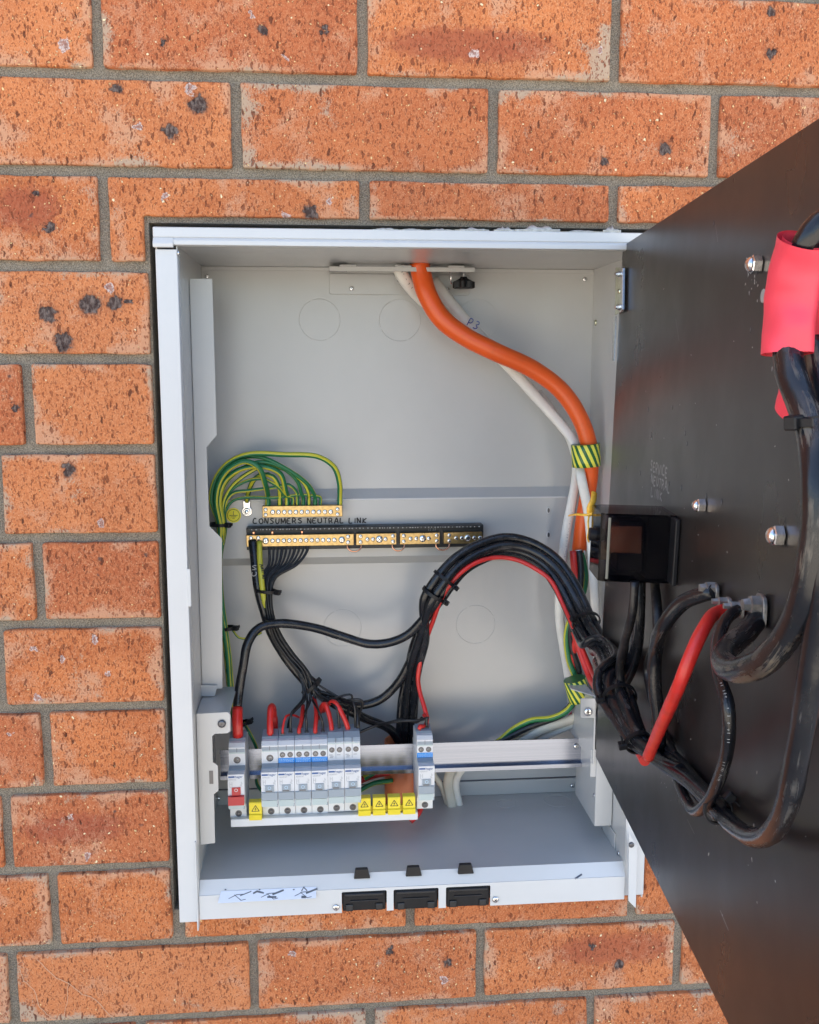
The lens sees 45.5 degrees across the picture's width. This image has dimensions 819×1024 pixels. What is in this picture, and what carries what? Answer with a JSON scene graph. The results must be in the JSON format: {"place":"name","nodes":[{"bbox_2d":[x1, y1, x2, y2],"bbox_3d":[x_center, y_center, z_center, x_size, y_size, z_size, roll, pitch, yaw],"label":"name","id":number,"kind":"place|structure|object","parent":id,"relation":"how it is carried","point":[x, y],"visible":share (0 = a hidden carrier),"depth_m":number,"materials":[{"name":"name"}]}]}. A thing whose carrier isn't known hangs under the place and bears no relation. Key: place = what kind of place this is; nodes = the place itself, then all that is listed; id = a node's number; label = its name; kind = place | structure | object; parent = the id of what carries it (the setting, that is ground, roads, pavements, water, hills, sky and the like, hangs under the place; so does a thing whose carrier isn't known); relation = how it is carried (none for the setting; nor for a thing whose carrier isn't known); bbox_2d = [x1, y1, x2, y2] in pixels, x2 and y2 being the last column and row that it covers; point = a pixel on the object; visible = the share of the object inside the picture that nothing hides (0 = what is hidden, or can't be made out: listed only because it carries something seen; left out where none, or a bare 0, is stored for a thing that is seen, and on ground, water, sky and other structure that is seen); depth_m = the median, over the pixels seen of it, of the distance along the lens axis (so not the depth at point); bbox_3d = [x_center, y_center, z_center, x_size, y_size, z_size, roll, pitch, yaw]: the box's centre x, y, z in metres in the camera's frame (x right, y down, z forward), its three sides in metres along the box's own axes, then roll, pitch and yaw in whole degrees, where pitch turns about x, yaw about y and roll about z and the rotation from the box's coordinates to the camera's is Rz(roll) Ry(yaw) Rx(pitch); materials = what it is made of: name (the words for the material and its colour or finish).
{"place":"outdoors","nodes":[
{"label":"outdoors","id":0,"kind":"place"},
{"label":"ground","id":1,"kind":"structure","parent":0,"visible":0},
{"bbox_2d":[0,0,818,1023],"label":"brick wall","id":2,"kind":"structure","parent":1,"relation":"on","point":[126,126],"depth_m":0.94,"materials":[{"name":"brown"}]},
{"bbox_2d":[153,227,644,930],"bbox_3d":[0.000,0.067,1.061,0.491,0.700,0.198,-1,8,-5],"label":"meter box","id":3,"kind":"object","parent":2,"relation":"attached to","point":[399,409],"visible":0.83,"depth_m":1.12,"materials":[{"name":"metal"}]},
{"bbox_2d":[226,508,240,522],"bbox_3d":[-0.201,0.004,1.118,0.017,0.017,0.001,-1,8,-5],"label":"earth sticker","id":4,"kind":"object","parent":3,"relation":"attached to","point":[233,515],"visible":0.98,"depth_m":1.12,"materials":[{"name":"yellow"}]},
{"bbox_2d":[242,495,251,515],"bbox_3d":[-0.186,-0.007,1.113,0.012,0.025,0.009,-1,8,-5],"label":"earth stud","id":5,"kind":"object","parent":3,"relation":"attached to","point":[246,510],"visible":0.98,"depth_m":1.11,"materials":[{"name":"metal"}]},
{"bbox_2d":[218,887,317,902],"bbox_3d":[-0.145,0.393,1.004,0.102,0.011,0.008,-1,8,-5],"label":"instruction sticker","id":6,"kind":"object","parent":3,"relation":"attached to","point":[266,894],"visible":1,"depth_m":1.00,"materials":[{"name":"white"}]},
{"bbox_2d":[262,504,341,517],"bbox_3d":[-0.122,-0.002,1.113,0.090,0.013,0.021,-1,8,-5],"label":"earth bar","id":7,"kind":"object","parent":3,"relation":"attached to","point":[325,510],"visible":1,"depth_m":1.10,"materials":[{"name":"gold metal"}]},
{"bbox_2d":[213,459,270,747],"bbox_3d":[-0.183,0.108,1.098,0.066,0.338,0.034,-3,9,-20],"label":"earth wire","id":8,"kind":"object","parent":7,"relation":"attached to","point":[232,466],"visible":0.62,"depth_m":1.07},
{"bbox_2d":[219,464,289,541],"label":"earth wire","id":9,"kind":"object","parent":7,"relation":"attached to","point":[232,473],"visible":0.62,"depth_m":1.08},
{"bbox_2d":[222,477,293,686],"bbox_3d":[-0.173,0.104,1.112,0.084,0.290,0.034,-6,10,-34],"label":"earth wire","id":10,"kind":"object","parent":7,"relation":"attached to","point":[279,488],"visible":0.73,"depth_m":1.09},
{"bbox_2d":[223,483,298,547],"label":"earth wire","id":11,"kind":"object","parent":7,"relation":"attached to","point":[261,489],"visible":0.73,"depth_m":1.09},
{"bbox_2d":[222,460,304,544],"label":"earth wire","id":12,"kind":"object","parent":7,"relation":"attached to","point":[298,483],"visible":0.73,"depth_m":1.09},
{"bbox_2d":[244,472,282,505],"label":"earth wire","id":13,"kind":"object","parent":7,"relation":"attached to","point":[273,477],"visible":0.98,"depth_m":1.09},
{"bbox_2d":[214,456,316,684],"bbox_3d":[-0.160,0.093,1.099,0.118,0.316,0.034,-2,9,-11],"label":"earth wire","id":14,"kind":"object","parent":7,"relation":"attached to","point":[300,478],"visible":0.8,"depth_m":1.09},
{"bbox_2d":[222,464,310,548],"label":"earth wire","id":15,"kind":"object","parent":7,"relation":"attached to","point":[238,480],"visible":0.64,"depth_m":1.08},
{"bbox_2d":[223,494,321,550],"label":"earth wire","id":16,"kind":"object","parent":7,"relation":"attached to","point":[263,497],"visible":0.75,"depth_m":1.10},
{"bbox_2d":[209,451,342,748],"bbox_3d":[-0.147,0.102,1.101,0.149,0.344,0.030,-2,9,-12],"label":"earth wire","id":17,"kind":"object","parent":7,"relation":"attached to","point":[332,465],"visible":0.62,"depth_m":1.08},
{"bbox_2d":[342,867,385,910],"bbox_3d":[-0.048,0.393,1.021,0.045,0.045,0.016,-1,8,-5],"label":"door catch","id":18,"kind":"object","parent":3,"relation":"attached to","point":[364,900],"depth_m":1.02,"materials":[{"name":"black plastic"}]},
{"bbox_2d":[246,523,482,551],"bbox_3d":[-0.050,0.030,1.122,0.271,0.029,0.026,-1,8,-5],"label":"neutral link","id":19,"kind":"object","parent":3,"relation":"attached to","point":[360,536],"visible":0.99,"depth_m":1.11,"materials":[{"name":"gold metal"}]},
{"bbox_2d":[257,541,265,607],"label":"earth wire","id":20,"kind":"object","parent":19,"relation":"attached to","point":[261,575],"visible":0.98,"depth_m":1.09,"materials":[{"name":"yellow"}]},
{"bbox_2d":[264,546,323,730],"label":"neutral wire","id":21,"kind":"object","parent":19,"relation":"attached to","point":[285,654],"visible":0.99,"depth_m":1.09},
{"bbox_2d":[269,546,352,721],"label":"neutral wire","id":22,"kind":"object","parent":19,"relation":"attached to","point":[284,642],"visible":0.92,"depth_m":1.09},
{"bbox_2d":[271,546,363,714],"bbox_3d":[-0.102,0.145,1.107,0.107,0.224,0.035,2,9,11],"label":"neutral wire","id":23,"kind":"object","parent":19,"relation":"attached to","point":[291,568],"visible":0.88,"depth_m":1.10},
{"bbox_2d":[248,539,402,743],"bbox_3d":[-0.090,0.163,1.117,0.183,0.267,0.037,-1,8,-5],"label":"neutral cable","id":24,"kind":"object","parent":19,"relation":"attached to","point":[390,730],"visible":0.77,"depth_m":1.10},
{"bbox_2d":[319,690,422,724],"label":"neutral wire","id":25,"kind":"object","parent":24,"relation":"attached to","point":[362,716],"visible":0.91,"depth_m":1.11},
{"bbox_2d":[219,738,581,779],"bbox_3d":[-0.005,0.280,1.113,0.417,0.035,0.008,-1,8,-5],"label":"din rail","id":26,"kind":"object","parent":3,"relation":"attached to","point":[480,755],"visible":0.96,"depth_m":1.12,"materials":[{"name":"metal"}]},
{"bbox_2d":[228,730,248,816],"bbox_3d":[-0.186,0.285,1.064,0.017,0.087,0.074,-1,8,-5],"label":"circuit breaker","id":27,"kind":"object","parent":26,"relation":"attached to","point":[238,788],"visible":1,"depth_m":1.05,"materials":[{"name":"grey"}]},
{"bbox_2d":[261,729,278,814],"bbox_3d":[-0.152,0.284,1.069,0.017,0.087,0.071,-1,8,-5],"label":"circuit breaker","id":28,"kind":"object","parent":26,"relation":"attached to","point":[269,782],"visible":0.99,"depth_m":1.05,"materials":[{"name":"grey"}]},
{"bbox_2d":[243,722,260,791],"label":"earth wire","id":29,"kind":"object","parent":28,"relation":"attached to","point":[255,747],"visible":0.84,"depth_m":1.11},
{"bbox_2d":[267,703,277,735],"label":"red cable","id":30,"kind":"object","parent":28,"relation":"attached to","point":[272,721],"visible":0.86,"depth_m":1.07,"materials":[{"name":"plastic"}]},
{"bbox_2d":[278,728,295,814],"bbox_3d":[-0.134,0.284,1.070,0.017,0.087,0.071,-1,8,-5],"label":"circuit breaker","id":31,"kind":"object","parent":26,"relation":"attached to","point":[286,772],"visible":1,"depth_m":1.05,"materials":[{"name":"grey"}]},
{"bbox_2d":[264,546,304,731],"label":"neutral wire","id":32,"kind":"object","parent":31,"relation":"attached to","point":[303,689],"visible":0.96,"depth_m":1.10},
{"bbox_2d":[267,546,307,727],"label":"neutral wire","id":33,"kind":"object","parent":31,"relation":"attached to","point":[274,630],"visible":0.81,"depth_m":1.09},
{"bbox_2d":[295,728,311,813],"bbox_3d":[-0.116,0.283,1.072,0.017,0.087,0.071,-1,8,-5],"label":"circuit breaker","id":34,"kind":"object","parent":26,"relation":"attached to","point":[303,793],"visible":1,"depth_m":1.05,"materials":[{"name":"blue"}]},
{"bbox_2d":[264,546,307,730],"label":"neutral wire","id":35,"kind":"object","parent":34,"relation":"attached to","point":[306,694],"visible":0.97,"depth_m":1.10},
{"bbox_2d":[269,546,311,727],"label":"neutral wire","id":36,"kind":"object","parent":34,"relation":"attached to","point":[286,565],"visible":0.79,"depth_m":1.10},
{"bbox_2d":[297,704,304,733],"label":"red wire","id":37,"kind":"object","parent":34,"relation":"attached to","point":[300,724],"visible":1,"depth_m":1.07,"materials":[{"name":"plastic"}]},
{"bbox_2d":[311,727,327,812],"bbox_3d":[-0.099,0.283,1.073,0.017,0.087,0.071,-1,8,-5],"label":"circuit breaker","id":38,"kind":"object","parent":26,"relation":"attached to","point":[319,770],"visible":1,"depth_m":1.05,"materials":[{"name":"blue"}]},
{"bbox_2d":[269,546,318,718],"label":"neutral wire","id":39,"kind":"object","parent":38,"relation":"attached to","point":[290,564],"visible":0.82,"depth_m":1.10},
{"bbox_2d":[312,696,317,733],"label":"red wire","id":40,"kind":"object","parent":38,"relation":"in","point":[315,727],"visible":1,"depth_m":1.07,"materials":[{"name":"plastic"}]},
{"bbox_2d":[327,724,344,811],"bbox_3d":[-0.081,0.282,1.074,0.017,0.088,0.071,-1,8,-5],"label":"circuit breaker","id":41,"kind":"object","parent":26,"relation":"attached to","point":[336,795],"visible":1,"depth_m":1.05,"materials":[{"name":"grey"}]},
{"bbox_2d":[265,546,339,728],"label":"neutral wire","id":42,"kind":"object","parent":41,"relation":"attached to","point":[314,689],"visible":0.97,"depth_m":1.09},
{"bbox_2d":[318,702,333,730],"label":"red wire","id":43,"kind":"object","parent":41,"relation":"attached to","point":[325,705],"visible":0.85,"depth_m":1.07,"materials":[{"name":"plastic"}]},
{"bbox_2d":[343,724,360,810],"bbox_3d":[-0.064,0.281,1.076,0.017,0.088,0.071,-1,8,-5],"label":"circuit breaker","id":44,"kind":"object","parent":26,"relation":"attached to","point":[352,776],"visible":1,"depth_m":1.05,"materials":[{"name":"white"}]},
{"bbox_2d":[265,546,355,727],"bbox_3d":[-0.105,0.136,1.093,0.112,0.202,0.033,3,9,21],"label":"neutral wire","id":45,"kind":"object","parent":44,"relation":"attached to","point":[313,681],"visible":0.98,"depth_m":1.10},
{"bbox_2d":[322,699,349,729],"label":"red wire","id":46,"kind":"object","parent":44,"relation":"attached to","point":[343,716],"visible":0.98,"depth_m":1.07,"materials":[{"name":"plastic"}]},
{"bbox_2d":[340,700,359,729],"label":"neutral wire","id":47,"kind":"object","parent":44,"relation":"attached to","point":[357,714],"visible":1,"depth_m":1.08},
{"bbox_2d":[413,723,434,808],"bbox_3d":[0.015,0.281,1.083,0.017,0.087,0.071,-1,8,-5],"label":"circuit breaker","id":48,"kind":"object","parent":26,"relation":"attached to","point":[424,775],"visible":1,"depth_m":1.06,"materials":[{"name":"blue"}]},
{"bbox_2d":[231,804,417,826],"bbox_3d":[-0.092,0.329,1.066,0.202,0.016,0.016,-1,8,-5],"label":"comb busbar","id":49,"kind":"object","parent":48,"relation":"attached to","point":[344,816],"visible":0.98,"depth_m":1.06,"materials":[{"name":"white plastic"}]},
{"bbox_2d":[249,799,262,820],"bbox_3d":[-0.166,0.320,1.051,0.014,0.020,0.012,-1,8,-5],"label":"busbar cover","id":50,"kind":"object","parent":49,"relation":"attached to","point":[255,810],"visible":0.98,"depth_m":1.05,"materials":[{"name":"yellow plastic"}]},
{"bbox_2d":[358,794,370,815],"bbox_3d":[-0.049,0.319,1.061,0.014,0.020,0.012,-1,8,-5],"label":"busbar cover","id":51,"kind":"object","parent":49,"relation":"attached to","point":[364,807],"visible":0.97,"depth_m":1.06,"materials":[{"name":"yellow plastic"}]},
{"bbox_2d":[372,794,385,815],"bbox_3d":[-0.033,0.319,1.063,0.014,0.020,0.012,-1,8,-5],"label":"busbar cover","id":52,"kind":"object","parent":49,"relation":"attached to","point":[378,802],"visible":1,"depth_m":1.06,"materials":[{"name":"yellow plastic"}]},
{"bbox_2d":[387,793,400,814],"bbox_3d":[-0.017,0.319,1.064,0.014,0.020,0.012,-1,8,-5],"label":"busbar cover","id":53,"kind":"object","parent":49,"relation":"attached to","point":[393,801],"visible":1,"depth_m":1.06,"materials":[{"name":"yellow plastic"}]},
{"bbox_2d":[402,793,415,813],"bbox_3d":[-0.001,0.318,1.066,0.014,0.020,0.012,-1,8,-5],"label":"busbar cover","id":54,"kind":"object","parent":49,"relation":"attached to","point":[408,803],"visible":1,"depth_m":1.06,"materials":[{"name":"yellow plastic"}]},
{"bbox_2d":[360,717,428,732],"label":"neutral wire","id":55,"kind":"object","parent":48,"relation":"attached to","point":[397,721],"visible":0.93,"depth_m":1.10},
{"bbox_2d":[416,555,593,716],"bbox_3d":[0.150,0.161,0.947,0.129,0.186,0.408,-4,9,-24],"label":"red cable","id":56,"kind":"object","parent":48,"relation":"attached to","point":[517,560],"visible":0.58,"depth_m":1.07,"materials":[{"name":"plastic"}]},
{"bbox_2d":[569,611,600,627],"bbox_3d":[0.185,0.117,1.032,0.036,0.028,0.019,-2,9,-16],"label":"cable tie","id":57,"kind":"object","parent":56,"relation":"attached to","point":[574,618],"visible":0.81,"depth_m":1.02,"materials":[{"name":"black plastic"}]},
{"bbox_2d":[384,735,417,809],"bbox_3d":[-0.010,0.312,1.154,0.045,0.090,0.045,-1,8,-5],"label":"orange conduit","id":58,"kind":"object","parent":3,"relation":"on","point":[402,783],"visible":0.26,"depth_m":1.14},
{"bbox_2d":[361,778,392,792],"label":"wire","id":59,"kind":"object","parent":58,"relation":"attached to","point":[374,783],"visible":0.81,"depth_m":1.13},
{"bbox_2d":[329,264,474,294],"bbox_3d":[-0.008,-0.258,1.081,0.162,0.030,0.055,-1,8,-5],"label":"cable clamp","id":60,"kind":"object","parent":3,"relation":"attached to","point":[382,284],"visible":0.84,"depth_m":1.10,"materials":[{"name":"metal"}]},
{"bbox_2d":[393,264,449,311],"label":"white cable","id":61,"kind":"object","parent":60,"relation":"attached to","point":[401,277],"visible":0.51,"depth_m":1.07,"materials":[{"name":"plastic"}]},
{"bbox_2d":[410,263,598,553],"bbox_3d":[0.106,-0.111,1.091,0.214,0.330,0.037,0,8,-2],"label":"orange cable","id":62,"kind":"object","parent":60,"relation":"attached to","point":[444,320],"visible":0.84,"depth_m":1.07,"materials":[{"name":"plastic"}]},
{"bbox_2d":[568,491,596,542],"bbox_3d":[0.142,0.004,0.779,0.015,0.041,0.040,-6,10,-35],"label":"yellow tape tie","id":63,"kind":"object","parent":62,"relation":"attached to","point":[593,499],"visible":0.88,"depth_m":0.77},
{"bbox_2d":[394,865,437,909],"bbox_3d":[0.006,0.393,1.026,0.046,0.046,0.016,-1,8,-5],"label":"door catch","id":64,"kind":"object","parent":3,"relation":"attached to","point":[414,898],"depth_m":1.02,"materials":[{"name":"black plastic"}]},
{"bbox_2d":[446,863,488,906],"bbox_3d":[0.061,0.392,1.030,0.045,0.046,0.016,-1,8,-5],"label":"door catch","id":65,"kind":"object","parent":3,"relation":"attached to","point":[467,896],"depth_m":1.02,"materials":[{"name":"black plastic"}]},
{"bbox_2d":[361,551,577,783],"bbox_3d":[0.061,0.183,1.129,0.286,0.280,0.042,-1,8,-5],"label":"red wire","id":66,"kind":"object","parent":3,"relation":"attached to","point":[573,562],"visible":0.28,"depth_m":1.11,"materials":[{"name":"red plastic"}]},
{"bbox_2d":[363,552,587,780],"bbox_3d":[0.075,0.178,1.128,0.260,0.265,0.022,0,8,-4],"label":"ground wire","id":67,"kind":"object","parent":3,"relation":"attached to","point":[552,717],"visible":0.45,"depth_m":1.13,"materials":[{"name":"pvc"},{"name":"copper"}]},
{"bbox_2d":[564,674,587,704],"bbox_3d":[0.190,0.201,1.107,0.032,0.032,0.024,-1,8,-5],"label":"tape wrap","id":68,"kind":"object","parent":67,"relation":"attached to","point":[574,697],"visible":0.73,"depth_m":1.10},
{"bbox_2d":[435,714,570,804],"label":"pale cable","id":69,"kind":"object","parent":3,"relation":"attached to","point":[438,781],"visible":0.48,"depth_m":1.17,"materials":[{"name":"beige plastic"}]},
{"bbox_2d":[443,713,573,807],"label":"pale cable","id":70,"kind":"object","parent":3,"relation":"attached to","point":[535,733],"visible":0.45,"depth_m":1.15,"materials":[{"name":"beige plastic"}]},
{"bbox_2d":[453,724,572,805],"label":"pale cable","id":71,"kind":"object","parent":3,"relation":"attached to","point":[458,775],"visible":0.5,"depth_m":1.17,"materials":[{"name":"white plastic"}]},
{"bbox_2d":[433,276,599,709],"bbox_3d":[0.123,-0.018,1.119,0.203,0.495,0.040,2,9,13],"label":"white cable","id":72,"kind":"object","parent":3,"relation":"attached to","point":[460,314],"visible":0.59,"depth_m":1.10,"materials":[{"name":"plastic"}]},
{"bbox_2d":[571,443,600,467],"bbox_3d":[0.197,-0.064,1.092,0.034,0.027,0.033,-1,8,-5],"label":"tape wrap","id":73,"kind":"object","parent":72,"relation":"attached to","point":[585,456],"visible":0.98,"depth_m":1.08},
{"bbox_2d":[495,550,583,740],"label":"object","id":74,"kind":"object","parent":3,"relation":"attached to","point":[577,664],"visible":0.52,"depth_m":1.13,"materials":[{"name":"black plastic"}]},
{"bbox_2d":[539,390,578,677],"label":"white cable","id":75,"kind":"object","parent":3,"relation":"attached to","point":[565,540],"visible":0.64,"depth_m":1.12,"materials":[{"name":"plastic"}]},
{"bbox_2d":[596,119,818,1023],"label":"mounting board","id":76,"kind":"object","parent":3,"relation":"attached to","point":[704,447],"visible":0.77,"depth_m":0.60,"materials":[{"name":"metal"}]},
{"bbox_2d":[233,550,818,848],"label":"black cable","id":77,"kind":"object","parent":76,"relation":"attached to","point":[773,828],"visible":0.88,"depth_m":0.46,"materials":[{"name":"rubber"}]},
{"bbox_2d":[232,706,242,738],"bbox_3d":[-0.187,0.227,1.062,0.012,0.033,0.020,-1,8,-5],"label":"red sleeve","id":78,"kind":"object","parent":77,"relation":"attached to","point":[237,721],"visible":0.99,"depth_m":1.06,"materials":[{"name":"plastic"}]},
{"bbox_2d":[326,645,725,804],"bbox_3d":[0.143,0.160,0.897,0.233,0.203,0.596,-4,9,-28],"label":"black cable","id":79,"kind":"object","parent":76,"relation":"attached to","point":[598,652],"visible":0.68,"depth_m":1.12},
{"bbox_2d":[402,541,719,752],"bbox_3d":[0.155,0.189,0.909,0.159,0.373,0.555,-3,9,-20],"label":"black cable","id":80,"kind":"object","parent":76,"relation":"attached to","point":[677,608],"visible":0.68,"depth_m":0.78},
{"bbox_2d":[396,554,685,768],"bbox_3d":[0.148,0.221,0.925,0.149,0.303,0.532,-3,9,-21],"label":"black cable","id":81,"kind":"object","parent":80,"relation":"attached to","point":[603,666],"visible":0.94,"depth_m":0.84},
{"bbox_2d":[422,585,449,605],"bbox_3d":[0.029,0.092,1.076,0.030,0.021,0.030,-1,8,-5],"label":"cable tie","id":82,"kind":"object","parent":81,"relation":"attached to","point":[445,602],"visible":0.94,"depth_m":1.06,"materials":[{"name":"black plastic"}]},
{"bbox_2d":[433,570,459,591],"bbox_3d":[0.040,0.074,1.074,0.028,0.023,0.032,-1,8,-5],"label":"cable tie","id":83,"kind":"object","parent":81,"relation":"attached to","point":[455,587],"visible":0.98,"depth_m":1.06,"materials":[{"name":"black plastic"}]},
{"bbox_2d":[408,533,715,820],"bbox_3d":[0.164,0.216,0.886,0.165,0.325,0.601,-3,9,-18],"label":"black cable","id":84,"kind":"object","parent":76,"relation":"attached to","point":[446,566],"visible":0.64,"depth_m":1.08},
{"bbox_2d":[618,730,649,753],"bbox_3d":[0.167,0.170,0.721,0.025,0.020,0.010,-1,8,-5],"label":"cable tie","id":85,"kind":"object","parent":84,"relation":"attached to","point":[622,744],"visible":0.76,"depth_m":0.72,"materials":[{"name":"black plastic"}]},
{"bbox_2d":[571,632,592,688],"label":"red cable","id":86,"kind":"object","parent":76,"relation":"attached to","point":[585,668],"visible":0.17,"depth_m":1.06,"materials":[{"name":"plastic"}]},
{"bbox_2d":[595,683,637,703],"bbox_3d":[0.162,0.146,0.765,0.033,0.026,0.012,-1,8,-5],"label":"cable tie","id":87,"kind":"object","parent":76,"relation":"attached to","point":[599,698],"visible":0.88,"depth_m":0.76,"materials":[{"name":"black plastic"}]},
{"bbox_2d":[612,267,624,360],"bbox_3d":[0.204,-0.196,0.961,0.009,0.093,0.065,1,8,6],"label":"hinge","id":88,"kind":"object","parent":76,"relation":"attached to","point":[619,273],"visible":1,"depth_m":0.95,"materials":[{"name":"silver metal"}]},
{"bbox_2d":[588,504,680,585],"bbox_3d":[0.167,0.024,0.739,0.061,0.052,0.065,0,8,1],"label":"service link box","id":89,"kind":"object","parent":76,"relation":"attached to","point":[640,543],"visible":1,"depth_m":0.73,"materials":[{"name":"black plastic"}]},
{"bbox_2d":[616,580,638,688],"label":"black cable","id":90,"kind":"object","parent":89,"relation":"hanging from","point":[628,625],"visible":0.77,"depth_m":0.73,"materials":[{"name":"plastic"}]},
{"bbox_2d":[624,583,645,683],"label":"black cable","id":91,"kind":"object","parent":76,"relation":"attached to","point":[632,662],"visible":0.54,"depth_m":0.79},
{"bbox_2d":[643,583,692,796],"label":"black cable","id":92,"kind":"object","parent":76,"relation":"attached to","point":[656,601],"visible":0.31,"depth_m":0.74,"materials":[{"name":"plastic"}]},
{"bbox_2d":[642,604,726,761],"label":"red cable","id":93,"kind":"object","parent":76,"relation":"attached to","point":[700,634],"visible":0.99,"depth_m":0.56,"materials":[{"name":"plastic"}]},
{"bbox_2d":[650,605,741,816],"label":"black cable","id":94,"kind":"object","parent":76,"relation":"hanging from","point":[729,616],"visible":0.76,"depth_m":0.53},
{"bbox_2d":[698,582,719,597],"bbox_3d":[0.186,0.049,0.608,0.011,0.011,0.012,0,8,1],"label":"cable lug","id":95,"kind":"object","parent":76,"relation":"attached to","point":[714,587],"visible":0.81,"depth_m":0.60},
{"bbox_2d":[703,790,739,824],"bbox_3d":[0.184,0.169,0.558,0.032,0.020,0.009,-1,8,-5],"label":"cable tie","id":96,"kind":"object","parent":76,"relation":"attached to","point":[729,797],"visible":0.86,"depth_m":0.56,"materials":[{"name":"black plastic"}]},
{"bbox_2d":[711,597,731,604],"bbox_3d":[0.185,0.055,0.580,0.012,0.009,0.008,-1,8,-5],"label":"cable lug","id":97,"kind":"object","parent":76,"relation":"attached to","point":[719,600],"visible":0.6,"depth_m":0.58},
{"bbox_2d":[723,600,744,617],"bbox_3d":[0.185,0.056,0.557,0.012,0.010,0.008,-1,8,-5],"label":"cable lug","id":98,"kind":"object","parent":76,"relation":"attached to","point":[728,605],"visible":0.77,"depth_m":0.56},
{"bbox_2d":[740,593,767,628],"bbox_3d":[0.184,0.053,0.524,0.011,0.019,0.016,0,8,1],"label":"cable lug","id":99,"kind":"object","parent":76,"relation":"attached to","point":[757,602],"visible":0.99,"depth_m":0.52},
{"bbox_2d":[710,346,818,683],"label":"black cable","id":100,"kind":"object","parent":76,"relation":"attached to","point":[773,651],"visible":1,"depth_m":0.37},
{"bbox_2d":[783,415,818,430],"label":"cable tie","id":101,"kind":"object","parent":100,"relation":"attached to","point":[793,422],"visible":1,"depth_m":0.36,"materials":[{"name":"black plastic"}]},
{"bbox_2d":[761,230,818,356],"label":"cable sleeve","id":102,"kind":"object","parent":76,"relation":"attached to","point":[791,298],"visible":1,"depth_m":0.38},
{"bbox_2d":[791,210,818,249],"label":"black cable","id":103,"kind":"object","parent":102,"relation":"attached to","point":[806,236],"visible":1,"depth_m":0.37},
{"bbox_2d":[775,304,818,418],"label":"cable sleeve","id":104,"kind":"object","parent":76,"relation":"attached to","point":[781,409],"visible":0.12,"depth_m":0.46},
{"bbox_2d":[804,334,818,401],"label":"black cable","id":105,"kind":"object","parent":76,"relation":"attached to","point":[812,363],"visible":0.3,"depth_m":0.40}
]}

